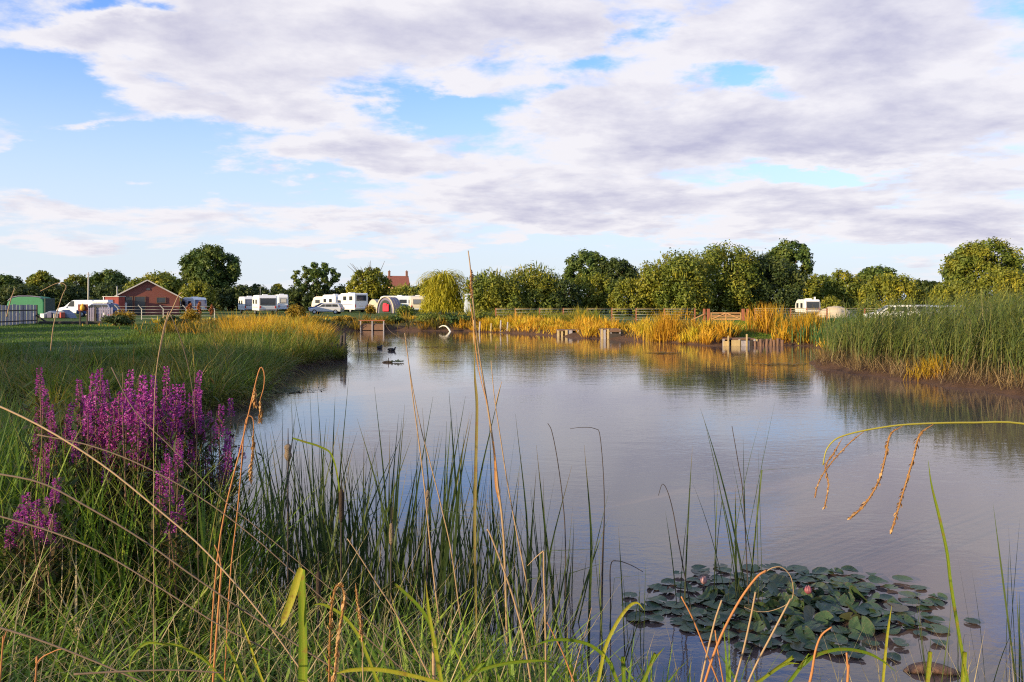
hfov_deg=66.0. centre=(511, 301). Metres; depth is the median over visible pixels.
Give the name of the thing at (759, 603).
lily pad
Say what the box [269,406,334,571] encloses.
cattail
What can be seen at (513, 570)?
cattail
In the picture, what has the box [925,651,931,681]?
sunny sedge
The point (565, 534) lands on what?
lone reed
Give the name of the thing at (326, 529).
cattail
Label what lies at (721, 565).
lily pad
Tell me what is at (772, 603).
lily pad
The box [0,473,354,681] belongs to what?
fallen reed
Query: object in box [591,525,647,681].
cattail
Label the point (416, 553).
cattail
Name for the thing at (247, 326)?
bank grass
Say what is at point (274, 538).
cattail
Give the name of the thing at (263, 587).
cattail
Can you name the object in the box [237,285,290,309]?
hedgerow bush
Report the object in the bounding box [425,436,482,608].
cattail
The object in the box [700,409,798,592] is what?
cattail
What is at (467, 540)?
cattail
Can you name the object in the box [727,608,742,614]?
lily pad
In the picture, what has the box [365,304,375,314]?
bank shrub
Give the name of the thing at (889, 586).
lily pad
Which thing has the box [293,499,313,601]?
cattail
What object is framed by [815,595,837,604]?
lily pad
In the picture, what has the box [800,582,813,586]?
lily pad
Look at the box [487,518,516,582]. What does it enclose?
cattail
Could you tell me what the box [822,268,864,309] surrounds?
olive bush
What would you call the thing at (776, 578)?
lily pad
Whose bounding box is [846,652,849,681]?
broken reed
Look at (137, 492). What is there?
fallen reed
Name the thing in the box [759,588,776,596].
lily pad
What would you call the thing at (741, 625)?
lily pad
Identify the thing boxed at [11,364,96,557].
purple loosestrife
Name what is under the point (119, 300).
red shed
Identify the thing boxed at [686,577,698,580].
lily pad
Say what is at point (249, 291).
field tree
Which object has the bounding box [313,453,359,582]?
cattail
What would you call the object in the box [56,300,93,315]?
parked van
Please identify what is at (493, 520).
cattail
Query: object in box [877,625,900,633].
lily pad
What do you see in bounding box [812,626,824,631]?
lily pad
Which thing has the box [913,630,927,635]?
lily pad
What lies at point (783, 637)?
lily pad
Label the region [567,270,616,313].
olive bush
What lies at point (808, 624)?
lily pad
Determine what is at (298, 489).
cattail
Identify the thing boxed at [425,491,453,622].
cattail
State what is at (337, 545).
cattail
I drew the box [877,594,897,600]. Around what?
lily pad
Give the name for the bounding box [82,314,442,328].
meadow grass
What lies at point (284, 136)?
sky
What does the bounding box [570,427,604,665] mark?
lone reed
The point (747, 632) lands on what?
broken reed clump
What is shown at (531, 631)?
cattail
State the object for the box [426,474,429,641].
cattail
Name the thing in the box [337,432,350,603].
cattail
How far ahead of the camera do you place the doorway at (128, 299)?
99.13 m
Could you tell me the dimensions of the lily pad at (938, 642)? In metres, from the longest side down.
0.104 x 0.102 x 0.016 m
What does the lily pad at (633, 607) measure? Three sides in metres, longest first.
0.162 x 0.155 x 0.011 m
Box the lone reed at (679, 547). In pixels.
[658,484,691,609]
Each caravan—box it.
[181,297,206,312]
[238,296,252,312]
[252,286,276,313]
[276,294,287,312]
[311,296,322,306]
[322,294,338,302]
[380,295,408,305]
[409,295,425,312]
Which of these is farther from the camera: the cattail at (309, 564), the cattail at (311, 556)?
the cattail at (311, 556)
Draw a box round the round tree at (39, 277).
[25,270,60,288]
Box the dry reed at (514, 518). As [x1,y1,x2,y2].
[491,361,543,667]
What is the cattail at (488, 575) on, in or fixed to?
on the ground at (992, 388)
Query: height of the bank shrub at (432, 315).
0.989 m
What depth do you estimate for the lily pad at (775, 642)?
5.52 m
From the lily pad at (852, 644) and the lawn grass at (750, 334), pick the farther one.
the lawn grass at (750, 334)
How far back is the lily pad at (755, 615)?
5.87 m
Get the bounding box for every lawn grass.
[0,323,211,346]
[720,320,772,338]
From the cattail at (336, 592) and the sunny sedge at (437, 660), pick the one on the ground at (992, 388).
the sunny sedge at (437, 660)
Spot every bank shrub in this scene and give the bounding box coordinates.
[100,314,135,325]
[158,314,188,324]
[282,301,306,317]
[331,316,356,320]
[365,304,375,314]
[385,315,405,322]
[394,304,416,316]
[416,312,446,321]
[444,313,471,323]
[473,310,494,320]
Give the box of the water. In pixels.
[1,330,1023,681]
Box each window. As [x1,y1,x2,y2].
[156,297,165,302]
[195,300,206,305]
[245,299,251,305]
[260,298,275,304]
[280,298,286,302]
[356,295,365,300]
[413,299,423,303]
[806,301,819,309]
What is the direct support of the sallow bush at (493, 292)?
on the ground at (992, 388)
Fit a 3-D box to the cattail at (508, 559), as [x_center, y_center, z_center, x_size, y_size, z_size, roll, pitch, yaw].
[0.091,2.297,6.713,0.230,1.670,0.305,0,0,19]
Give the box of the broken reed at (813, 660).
[808,627,831,681]
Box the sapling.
[270,283,284,291]
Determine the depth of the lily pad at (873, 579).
6.73 m
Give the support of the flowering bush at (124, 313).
on the ground at (992, 388)
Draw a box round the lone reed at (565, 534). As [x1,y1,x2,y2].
[547,423,565,654]
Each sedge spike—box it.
[325,582,348,681]
[355,583,364,681]
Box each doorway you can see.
[125,296,132,314]
[134,296,145,313]
[379,300,390,312]
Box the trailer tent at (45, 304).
[7,296,54,314]
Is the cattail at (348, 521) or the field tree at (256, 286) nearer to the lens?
the cattail at (348, 521)
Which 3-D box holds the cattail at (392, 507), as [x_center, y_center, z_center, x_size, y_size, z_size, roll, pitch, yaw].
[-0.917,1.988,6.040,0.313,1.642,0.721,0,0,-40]
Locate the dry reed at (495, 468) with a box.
[468,251,508,649]
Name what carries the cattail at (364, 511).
on the ground at (992, 388)
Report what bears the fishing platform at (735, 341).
on the ground at (992, 388)
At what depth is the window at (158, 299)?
100.54 m
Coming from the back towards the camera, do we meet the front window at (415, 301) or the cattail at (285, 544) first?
the front window at (415, 301)
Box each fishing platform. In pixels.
[359,320,384,329]
[556,329,578,335]
[599,328,620,338]
[721,334,757,345]
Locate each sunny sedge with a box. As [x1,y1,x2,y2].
[128,642,225,681]
[222,638,243,681]
[240,619,263,681]
[312,603,378,681]
[337,667,441,681]
[395,583,437,678]
[425,581,442,681]
[462,659,557,681]
[526,638,618,681]
[596,602,643,681]
[621,656,625,681]
[641,648,663,681]
[756,656,798,681]
[787,647,894,681]
[881,606,891,681]
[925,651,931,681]
[928,461,968,681]
[961,652,966,681]
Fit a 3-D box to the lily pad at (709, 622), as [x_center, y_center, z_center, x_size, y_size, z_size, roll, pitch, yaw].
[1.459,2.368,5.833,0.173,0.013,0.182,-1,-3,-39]
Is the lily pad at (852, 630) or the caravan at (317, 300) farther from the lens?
the caravan at (317, 300)
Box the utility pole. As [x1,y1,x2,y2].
[87,272,88,299]
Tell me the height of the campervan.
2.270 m
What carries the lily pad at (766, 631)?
on the water
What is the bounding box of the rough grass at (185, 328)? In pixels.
[134,315,338,335]
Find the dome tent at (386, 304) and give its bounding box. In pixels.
[368,296,400,312]
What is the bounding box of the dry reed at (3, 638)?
[0,631,6,681]
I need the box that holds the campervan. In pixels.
[795,297,819,316]
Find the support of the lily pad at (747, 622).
on the water
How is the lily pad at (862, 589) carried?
on the water
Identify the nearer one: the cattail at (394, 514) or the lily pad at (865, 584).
the cattail at (394, 514)
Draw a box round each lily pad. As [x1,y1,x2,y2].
[621,602,641,608]
[623,592,636,596]
[627,611,647,620]
[640,601,661,610]
[646,614,663,620]
[647,583,661,589]
[647,595,666,603]
[653,610,664,614]
[658,586,674,592]
[661,578,673,583]
[662,609,670,613]
[665,601,684,607]
[669,617,686,624]
[671,608,685,614]
[676,583,691,589]
[676,593,689,598]
[676,602,694,609]
[679,596,695,603]
[679,624,695,631]
[681,614,696,620]
[683,607,706,616]
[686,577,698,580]
[686,586,701,591]
[686,621,703,627]
[688,596,703,602]
[691,564,709,571]
[691,569,709,575]
[694,623,714,630]
[696,580,710,585]
[696,594,708,599]
[697,617,721,625]
[698,574,712,578]
[700,609,707,615]
[700,630,719,635]
[701,632,721,640]
[703,585,717,600]
[703,600,722,608]
[705,607,716,610]
[707,613,730,620]
[708,588,724,594]
[710,576,731,582]
[712,611,730,615]
[713,563,727,567]
[717,567,731,572]
[717,589,734,596]
[720,598,736,604]
[720,629,737,637]
[723,604,733,608]
[724,593,736,601]
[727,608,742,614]
[729,582,741,590]
[731,572,746,577]
[732,620,753,629]
[732,623,747,630]
[733,642,750,649]
[735,591,741,599]
[738,632,759,640]
[739,647,752,652]
[741,591,753,598]
[742,564,760,571]
[742,610,760,617]
[744,604,760,612]
[750,586,760,597]
[750,635,771,647]
[751,580,764,593]
[752,610,760,620]
[752,616,771,623]
[753,621,765,631]
[754,602,767,606]
[756,605,768,612]
[758,629,770,633]
[759,564,775,568]
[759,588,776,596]
[760,574,769,579]
[760,612,771,630]
[764,599,779,608]
[766,612,775,620]
[767,582,779,595]
[767,608,782,614]
[768,574,789,588]
[771,638,781,644]
[772,626,792,635]
[775,616,793,624]
[777,595,801,611]
[780,566,792,570]
[781,606,793,614]
[781,632,796,637]
[781,635,800,642]
[781,643,800,651]
[784,619,794,632]
[786,573,800,578]
[786,582,796,589]
[786,611,803,616]
[786,651,804,660]
[787,589,802,596]
[790,565,806,568]
[790,641,812,650]
[791,615,804,626]
[792,599,807,611]
[793,569,808,574]
[794,625,814,644]
[797,576,814,581]
[797,588,816,598]
[798,620,820,629]
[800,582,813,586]
[801,591,811,600]
[803,605,814,620]
[804,640,824,651]
[805,574,820,580]
[807,636,835,645]
[808,619,830,628]
[810,582,827,588]
[810,597,821,603]
[812,567,833,573]
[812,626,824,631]
[814,575,827,579]
[814,610,833,625]
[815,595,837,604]
[816,587,824,595]
[816,601,824,611]
[819,628,837,635]
[821,643,847,654]
[824,605,841,613]
[825,578,844,584]
[825,634,847,643]
[826,581,846,587]
[829,567,843,573]
[829,591,839,596]
[829,611,840,619]
[830,576,848,581]
[831,625,850,633]
[834,617,843,621]
[838,582,856,589]
[838,592,854,605]
[838,632,851,639]
[839,612,860,621]
[841,565,858,571]
[842,641,860,648]
[844,628,860,634]
[845,576,859,582]
[845,602,861,617]
[847,602,869,609]
[847,651,865,657]
[848,616,874,636]
[848,633,863,639]
[849,586,867,600]
[850,574,865,578]
[855,606,880,616]
[857,587,869,592]
[858,582,874,586]
[863,592,879,601]
[865,640,879,645]
[866,585,876,589]
[866,602,882,608]
[867,616,887,625]
[868,575,887,582]
[873,624,886,630]
[874,607,891,614]
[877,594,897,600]
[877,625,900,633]
[882,614,897,620]
[883,584,897,588]
[883,602,908,611]
[883,652,900,660]
[887,599,902,604]
[892,575,912,581]
[892,637,905,641]
[893,612,910,617]
[893,641,908,646]
[894,614,914,626]
[898,591,915,597]
[900,598,920,603]
[901,611,915,614]
[902,624,915,628]
[910,585,926,589]
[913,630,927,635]
[917,600,933,605]
[917,605,931,609]
[918,622,932,628]
[920,612,931,615]
[921,615,944,623]
[925,598,944,605]
[925,624,950,632]
[929,592,947,599]
[931,639,946,645]
[964,617,980,623]
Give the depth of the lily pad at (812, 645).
5.47 m
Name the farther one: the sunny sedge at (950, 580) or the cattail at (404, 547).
the cattail at (404, 547)
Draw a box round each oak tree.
[87,269,130,293]
[177,242,241,288]
[562,248,607,296]
[592,257,640,293]
[764,238,815,312]
[938,236,1023,287]
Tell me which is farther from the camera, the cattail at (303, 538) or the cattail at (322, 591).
the cattail at (303, 538)
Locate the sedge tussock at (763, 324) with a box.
[741,299,790,334]
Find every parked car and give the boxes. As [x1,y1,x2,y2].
[76,300,121,316]
[309,303,344,313]
[865,305,919,316]
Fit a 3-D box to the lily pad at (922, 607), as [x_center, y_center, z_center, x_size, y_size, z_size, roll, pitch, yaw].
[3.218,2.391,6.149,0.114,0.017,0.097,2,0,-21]
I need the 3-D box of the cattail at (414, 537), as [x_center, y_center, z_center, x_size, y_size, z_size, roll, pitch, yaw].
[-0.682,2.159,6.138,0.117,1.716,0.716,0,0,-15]
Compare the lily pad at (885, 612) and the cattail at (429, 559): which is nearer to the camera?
the cattail at (429, 559)
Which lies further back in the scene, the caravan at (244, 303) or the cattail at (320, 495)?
the caravan at (244, 303)
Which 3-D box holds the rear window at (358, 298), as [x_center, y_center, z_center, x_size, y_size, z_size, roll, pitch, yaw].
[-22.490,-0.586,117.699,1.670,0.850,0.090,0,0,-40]
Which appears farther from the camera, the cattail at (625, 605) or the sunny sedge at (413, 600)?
the cattail at (625, 605)
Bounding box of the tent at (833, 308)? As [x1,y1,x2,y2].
[819,306,855,317]
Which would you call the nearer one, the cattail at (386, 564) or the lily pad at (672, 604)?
the cattail at (386, 564)
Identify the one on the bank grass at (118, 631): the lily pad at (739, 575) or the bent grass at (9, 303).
the bent grass at (9, 303)
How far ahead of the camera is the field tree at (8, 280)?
148.37 m
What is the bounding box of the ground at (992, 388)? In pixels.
[0,306,1023,681]
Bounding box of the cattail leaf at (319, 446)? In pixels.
[293,437,340,524]
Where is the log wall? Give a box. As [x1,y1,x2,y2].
[754,338,783,345]
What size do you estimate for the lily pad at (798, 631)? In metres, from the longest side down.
0.165 x 0.151 x 0.026 m
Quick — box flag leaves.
[764,311,890,347]
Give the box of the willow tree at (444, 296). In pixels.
[412,268,469,313]
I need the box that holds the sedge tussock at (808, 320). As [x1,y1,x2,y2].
[773,308,834,342]
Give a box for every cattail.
[212,475,257,621]
[232,468,268,592]
[236,467,267,582]
[239,481,279,600]
[242,461,270,574]
[245,459,303,598]
[246,407,297,565]
[246,414,279,613]
[246,463,290,584]
[250,419,423,631]
[250,473,286,609]
[254,421,282,602]
[258,406,303,571]
[259,495,303,604]
[260,464,308,601]
[260,489,278,585]
[262,407,301,598]
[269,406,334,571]
[270,435,297,638]
[271,427,300,567]
[275,515,286,595]
[278,476,289,576]
[280,474,325,632]
[282,476,334,563]
[284,434,291,634]
[284,443,313,627]
[285,470,368,568]
[286,444,381,624]
[286,516,328,633]
[287,425,338,618]
[287,477,304,635]
[292,446,353,610]
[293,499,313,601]
[294,398,333,629]
[294,459,318,525]
[298,482,333,636]
[298,505,321,601]
[299,436,380,564]
[299,447,320,554]
[299,470,316,611]
[300,475,373,650]
[303,411,323,537]
[303,421,356,603]
[303,454,371,619]
[303,500,411,647]
[306,480,346,627]
[306,504,331,595]
[307,448,398,646]
[308,438,349,638]
[310,400,328,617]
[311,462,371,644]
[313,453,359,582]
[313,486,344,624]
[314,452,333,534]
[314,456,387,576]
[316,552,320,681]
[317,394,324,599]
[318,468,356,610]
[320,473,351,590]
[320,531,373,652]
[321,497,337,636]
[322,449,371,636]
[322,459,382,667]
[322,518,360,619]
[323,528,351,639]
[324,477,358,651]
[326,446,375,622]
[327,524,351,633]
[329,509,367,630]
[332,427,403,572]
[334,472,374,571]
[335,444,392,569]
[336,379,348,599]
[336,415,398,610]
[336,496,377,642]
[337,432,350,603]
[339,441,388,609]
[339,473,343,651]
[345,448,428,655]
[345,466,353,584]
[346,530,372,648]
[347,461,370,636]
[347,538,380,616]
[351,484,369,621]
[355,422,442,658]
[357,419,422,680]
[357,454,419,625]
[359,440,410,609]
[359,466,384,576]
[362,461,367,634]
[364,465,407,638]
[367,509,405,631]
[368,448,420,598]
[374,387,386,617]
[375,481,426,589]
[379,478,404,635]
[382,445,389,623]
[382,485,421,632]
[387,461,419,650]
[389,506,393,646]
[391,565,407,661]
[392,413,469,669]
[392,504,464,654]
[393,509,445,617]
[395,406,404,639]
[399,489,449,567]
[400,504,422,617]
[404,399,432,666]
[404,433,439,644]
[404,506,431,607]
[405,525,442,625]
[407,475,453,636]
[407,541,451,650]
[408,507,432,626]
[411,476,423,604]
[415,516,455,620]
[418,508,462,630]
[419,445,452,630]
[419,470,490,657]
[421,416,471,671]
[421,471,466,624]
[422,409,430,624]
[424,538,434,596]
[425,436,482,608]
[425,462,464,596]
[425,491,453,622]
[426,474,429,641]
[431,466,487,583]
[435,512,501,639]
[437,412,479,652]
[437,421,446,580]
[438,429,460,612]
[441,503,472,577]
[442,401,464,594]
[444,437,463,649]
[444,505,486,615]
[446,537,493,646]
[447,467,472,641]
[447,473,473,643]
[448,515,499,664]
[449,396,514,656]
[453,517,590,664]
[454,499,496,643]
[456,416,481,650]
[457,494,489,571]
[464,465,609,643]
[464,516,499,611]
[465,486,512,624]
[466,387,500,630]
[466,513,520,624]
[468,529,538,658]
[470,449,521,652]
[471,500,521,654]
[479,504,516,613]
[484,526,513,601]
[485,521,524,647]
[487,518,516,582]
[489,425,501,628]
[489,478,556,673]
[489,485,506,580]
[489,493,522,576]
[490,501,549,679]
[490,562,533,669]
[496,509,617,617]
[499,481,518,651]
[504,512,535,585]
[505,484,570,578]
[509,531,567,655]
[510,556,519,642]
[513,519,535,603]
[515,414,528,642]
[519,532,573,664]
[528,508,573,596]
[530,482,554,592]
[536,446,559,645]
[538,540,571,658]
[540,467,571,667]
[542,535,573,592]
[554,488,609,628]
[558,537,566,598]
[584,447,592,658]
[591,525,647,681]
[618,528,640,651]
[625,590,659,661]
[633,570,645,665]
[665,445,692,602]
[693,394,776,605]
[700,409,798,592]
[704,421,747,597]
[713,478,736,588]
[733,459,762,601]
[912,589,931,679]
[921,604,955,681]
[957,635,973,681]
[960,572,1014,681]
[993,506,1022,681]
[1006,523,1019,651]
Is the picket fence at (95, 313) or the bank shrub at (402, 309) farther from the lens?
the bank shrub at (402, 309)
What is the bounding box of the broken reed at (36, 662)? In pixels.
[34,648,65,681]
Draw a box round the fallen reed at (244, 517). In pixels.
[111,367,438,678]
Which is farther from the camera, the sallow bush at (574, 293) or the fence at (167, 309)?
the sallow bush at (574, 293)
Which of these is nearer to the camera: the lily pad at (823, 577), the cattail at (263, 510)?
the cattail at (263, 510)
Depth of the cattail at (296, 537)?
5.44 m
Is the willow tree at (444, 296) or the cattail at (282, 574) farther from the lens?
the willow tree at (444, 296)
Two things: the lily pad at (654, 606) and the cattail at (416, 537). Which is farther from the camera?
the lily pad at (654, 606)
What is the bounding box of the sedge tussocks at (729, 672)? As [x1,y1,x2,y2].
[77,589,824,681]
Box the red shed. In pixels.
[102,296,125,314]
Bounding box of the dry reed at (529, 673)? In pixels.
[487,529,531,681]
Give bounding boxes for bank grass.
[0,313,363,424]
[0,373,1023,681]
[216,311,346,345]
[452,308,874,348]
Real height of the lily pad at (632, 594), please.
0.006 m
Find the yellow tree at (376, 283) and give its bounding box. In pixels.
[345,261,393,303]
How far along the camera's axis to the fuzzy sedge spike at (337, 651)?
1.30 m
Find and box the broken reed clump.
[681,566,793,681]
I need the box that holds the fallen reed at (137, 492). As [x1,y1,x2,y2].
[0,406,309,681]
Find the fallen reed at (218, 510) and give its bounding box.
[37,434,416,681]
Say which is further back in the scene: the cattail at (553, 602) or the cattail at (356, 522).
the cattail at (356, 522)
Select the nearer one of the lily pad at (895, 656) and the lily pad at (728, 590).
the lily pad at (895, 656)
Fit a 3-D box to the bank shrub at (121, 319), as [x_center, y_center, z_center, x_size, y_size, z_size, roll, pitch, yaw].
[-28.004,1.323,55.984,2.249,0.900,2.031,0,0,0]
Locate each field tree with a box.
[0,273,24,289]
[60,274,92,289]
[223,284,259,301]
[250,283,259,288]
[290,262,340,296]
[801,273,833,302]
[855,264,897,294]
[913,278,945,303]
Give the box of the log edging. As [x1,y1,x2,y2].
[39,321,102,323]
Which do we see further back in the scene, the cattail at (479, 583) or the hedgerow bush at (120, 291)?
the hedgerow bush at (120, 291)
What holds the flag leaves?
on the ground at (992, 388)
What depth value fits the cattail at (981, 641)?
4.80 m
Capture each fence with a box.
[0,304,45,325]
[88,307,112,320]
[114,305,214,319]
[495,308,695,320]
[754,308,873,320]
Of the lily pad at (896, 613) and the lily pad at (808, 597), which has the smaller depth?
the lily pad at (896, 613)
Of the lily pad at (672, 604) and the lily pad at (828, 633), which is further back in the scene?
the lily pad at (672, 604)
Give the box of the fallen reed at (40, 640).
[0,627,142,681]
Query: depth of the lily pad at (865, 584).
6.66 m
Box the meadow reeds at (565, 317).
[456,304,608,321]
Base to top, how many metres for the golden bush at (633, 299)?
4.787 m
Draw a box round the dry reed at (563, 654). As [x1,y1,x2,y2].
[547,622,574,681]
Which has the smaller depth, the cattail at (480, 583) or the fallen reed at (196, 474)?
the fallen reed at (196, 474)
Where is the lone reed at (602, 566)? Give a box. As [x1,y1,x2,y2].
[602,469,604,616]
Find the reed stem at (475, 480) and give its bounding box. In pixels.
[473,350,477,641]
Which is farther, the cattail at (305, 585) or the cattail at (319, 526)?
the cattail at (319, 526)
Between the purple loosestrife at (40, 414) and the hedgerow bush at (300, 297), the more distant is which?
the hedgerow bush at (300, 297)
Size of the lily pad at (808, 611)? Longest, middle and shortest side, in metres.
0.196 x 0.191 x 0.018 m
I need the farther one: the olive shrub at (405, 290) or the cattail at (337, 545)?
the olive shrub at (405, 290)
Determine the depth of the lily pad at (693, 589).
6.53 m
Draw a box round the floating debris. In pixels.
[382,358,403,362]
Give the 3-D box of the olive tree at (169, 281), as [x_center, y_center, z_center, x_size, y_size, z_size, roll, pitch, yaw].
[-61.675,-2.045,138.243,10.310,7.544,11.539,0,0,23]
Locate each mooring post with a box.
[339,335,342,355]
[342,333,345,357]
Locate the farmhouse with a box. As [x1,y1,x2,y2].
[387,270,409,288]
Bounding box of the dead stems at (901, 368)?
[806,343,1023,392]
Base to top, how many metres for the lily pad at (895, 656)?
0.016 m
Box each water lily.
[700,576,706,591]
[804,585,811,594]
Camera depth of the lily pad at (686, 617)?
5.92 m
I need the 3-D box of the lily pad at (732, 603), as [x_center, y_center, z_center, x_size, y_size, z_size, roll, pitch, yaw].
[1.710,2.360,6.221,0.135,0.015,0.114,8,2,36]
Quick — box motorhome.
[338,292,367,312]
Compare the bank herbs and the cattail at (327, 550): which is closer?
the cattail at (327, 550)
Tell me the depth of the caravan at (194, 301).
104.98 m
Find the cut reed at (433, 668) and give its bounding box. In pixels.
[432,631,435,679]
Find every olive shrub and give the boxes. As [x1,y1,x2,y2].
[178,278,217,310]
[387,283,425,310]
[414,278,439,308]
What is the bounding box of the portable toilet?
[464,294,472,313]
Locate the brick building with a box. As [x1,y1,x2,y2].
[115,280,181,314]
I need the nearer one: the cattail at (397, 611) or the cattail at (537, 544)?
the cattail at (397, 611)
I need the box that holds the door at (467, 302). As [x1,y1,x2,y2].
[466,297,471,313]
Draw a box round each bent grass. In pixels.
[6,288,14,316]
[41,283,66,349]
[159,292,181,355]
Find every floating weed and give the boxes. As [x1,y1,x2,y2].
[260,386,324,392]
[738,362,811,365]
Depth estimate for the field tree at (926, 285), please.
118.74 m
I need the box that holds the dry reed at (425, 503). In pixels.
[404,333,444,661]
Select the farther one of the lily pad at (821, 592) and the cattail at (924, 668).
the lily pad at (821, 592)
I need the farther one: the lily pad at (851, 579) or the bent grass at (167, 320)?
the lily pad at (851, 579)
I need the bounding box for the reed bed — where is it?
[815,281,1023,386]
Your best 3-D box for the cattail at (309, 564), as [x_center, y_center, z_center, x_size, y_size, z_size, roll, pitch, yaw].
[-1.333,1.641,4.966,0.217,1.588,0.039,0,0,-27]
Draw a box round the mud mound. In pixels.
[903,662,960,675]
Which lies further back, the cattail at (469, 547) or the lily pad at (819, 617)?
the cattail at (469, 547)
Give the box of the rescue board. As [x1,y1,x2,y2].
[78,304,87,324]
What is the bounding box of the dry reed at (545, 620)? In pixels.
[543,552,546,681]
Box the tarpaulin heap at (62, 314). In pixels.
[40,310,76,317]
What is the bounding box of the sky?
[0,0,1023,301]
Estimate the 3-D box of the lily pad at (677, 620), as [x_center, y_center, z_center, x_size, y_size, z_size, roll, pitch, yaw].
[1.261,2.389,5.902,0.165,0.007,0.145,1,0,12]
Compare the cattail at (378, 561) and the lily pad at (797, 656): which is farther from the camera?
the lily pad at (797, 656)
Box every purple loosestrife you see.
[0,470,89,653]
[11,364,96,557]
[61,368,127,568]
[79,370,160,600]
[120,366,183,575]
[132,438,208,654]
[150,370,218,603]
[178,392,261,599]
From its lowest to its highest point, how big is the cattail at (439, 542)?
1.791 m
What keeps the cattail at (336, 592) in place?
in the water
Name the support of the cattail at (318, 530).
in the water
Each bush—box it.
[0,283,52,308]
[20,281,94,309]
[78,280,125,299]
[110,306,135,325]
[111,287,125,295]
[179,308,202,320]
[203,284,250,310]
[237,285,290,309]
[272,285,340,310]
[319,284,376,310]
[459,267,524,312]
[502,260,572,313]
[547,277,582,313]
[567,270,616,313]
[606,277,655,315]
[634,247,719,316]
[673,309,693,319]
[681,239,772,314]
[716,248,811,315]
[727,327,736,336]
[820,295,845,309]
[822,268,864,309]
[857,271,927,315]
[927,276,986,304]
[973,265,1023,311]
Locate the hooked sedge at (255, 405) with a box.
[209,367,264,681]
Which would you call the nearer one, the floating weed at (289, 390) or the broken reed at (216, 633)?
the broken reed at (216, 633)
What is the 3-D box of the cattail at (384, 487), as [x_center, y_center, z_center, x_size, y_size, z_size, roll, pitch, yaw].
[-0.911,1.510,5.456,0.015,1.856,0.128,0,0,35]
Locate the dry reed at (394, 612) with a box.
[347,539,429,677]
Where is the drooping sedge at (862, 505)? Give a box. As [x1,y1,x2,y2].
[814,421,1023,533]
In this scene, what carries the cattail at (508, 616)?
on the ground at (992, 388)
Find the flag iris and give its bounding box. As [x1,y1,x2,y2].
[280,568,307,681]
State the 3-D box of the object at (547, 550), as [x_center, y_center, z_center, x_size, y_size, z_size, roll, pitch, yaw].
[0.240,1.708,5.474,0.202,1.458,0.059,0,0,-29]
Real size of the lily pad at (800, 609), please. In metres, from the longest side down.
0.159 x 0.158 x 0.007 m
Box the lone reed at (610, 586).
[609,560,642,639]
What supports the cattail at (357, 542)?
on the ground at (992, 388)
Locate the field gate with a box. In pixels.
[692,309,748,320]
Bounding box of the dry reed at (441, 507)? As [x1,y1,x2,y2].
[406,342,464,649]
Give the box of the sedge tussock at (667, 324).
[633,307,693,342]
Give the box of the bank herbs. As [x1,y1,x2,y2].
[252,309,471,330]
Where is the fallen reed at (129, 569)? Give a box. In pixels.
[0,515,269,650]
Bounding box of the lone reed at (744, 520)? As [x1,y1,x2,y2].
[732,427,748,607]
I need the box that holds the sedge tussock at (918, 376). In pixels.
[901,350,959,381]
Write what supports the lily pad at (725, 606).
on the water
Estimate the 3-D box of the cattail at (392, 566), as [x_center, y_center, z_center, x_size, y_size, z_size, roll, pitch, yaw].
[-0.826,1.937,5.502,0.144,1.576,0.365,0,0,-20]
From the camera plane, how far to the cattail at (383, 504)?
6.60 m
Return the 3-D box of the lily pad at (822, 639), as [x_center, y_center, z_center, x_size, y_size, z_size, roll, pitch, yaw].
[2.176,2.377,5.554,0.190,0.026,0.199,1,-2,-9]
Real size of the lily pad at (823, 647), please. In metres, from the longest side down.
0.183 x 0.176 x 0.017 m
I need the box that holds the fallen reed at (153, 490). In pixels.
[153,311,168,681]
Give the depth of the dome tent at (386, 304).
112.08 m
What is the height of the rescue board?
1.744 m
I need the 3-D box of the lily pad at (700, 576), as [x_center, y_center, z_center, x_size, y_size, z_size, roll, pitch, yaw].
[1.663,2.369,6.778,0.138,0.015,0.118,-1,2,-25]
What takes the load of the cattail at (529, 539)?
on the ground at (992, 388)
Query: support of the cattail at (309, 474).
on the ground at (992, 388)
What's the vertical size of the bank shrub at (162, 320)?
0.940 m
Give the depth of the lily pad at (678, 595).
6.36 m
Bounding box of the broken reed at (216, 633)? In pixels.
[212,545,222,681]
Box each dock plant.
[196,301,201,321]
[208,304,214,318]
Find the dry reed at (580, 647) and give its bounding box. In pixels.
[571,607,591,681]
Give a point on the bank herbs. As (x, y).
(354, 325)
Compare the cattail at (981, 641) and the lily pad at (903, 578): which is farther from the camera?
the lily pad at (903, 578)
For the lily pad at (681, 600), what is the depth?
6.26 m
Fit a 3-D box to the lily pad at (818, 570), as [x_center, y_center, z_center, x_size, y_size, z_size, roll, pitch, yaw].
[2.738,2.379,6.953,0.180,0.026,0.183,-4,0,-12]
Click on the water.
(635, 404)
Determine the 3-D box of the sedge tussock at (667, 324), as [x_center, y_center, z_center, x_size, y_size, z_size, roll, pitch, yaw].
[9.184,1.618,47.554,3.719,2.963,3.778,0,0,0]
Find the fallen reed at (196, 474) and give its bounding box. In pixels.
[170,313,199,681]
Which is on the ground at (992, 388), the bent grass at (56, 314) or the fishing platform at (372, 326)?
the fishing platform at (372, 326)
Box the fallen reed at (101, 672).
[74,669,222,674]
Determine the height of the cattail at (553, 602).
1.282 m
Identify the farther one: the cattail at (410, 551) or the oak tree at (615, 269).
the oak tree at (615, 269)
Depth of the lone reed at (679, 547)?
6.10 m
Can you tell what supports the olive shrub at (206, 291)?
on the ground at (992, 388)
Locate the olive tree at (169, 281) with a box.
[122,269,191,295]
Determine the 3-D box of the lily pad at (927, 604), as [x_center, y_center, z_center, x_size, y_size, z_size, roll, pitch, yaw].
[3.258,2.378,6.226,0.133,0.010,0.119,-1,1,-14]

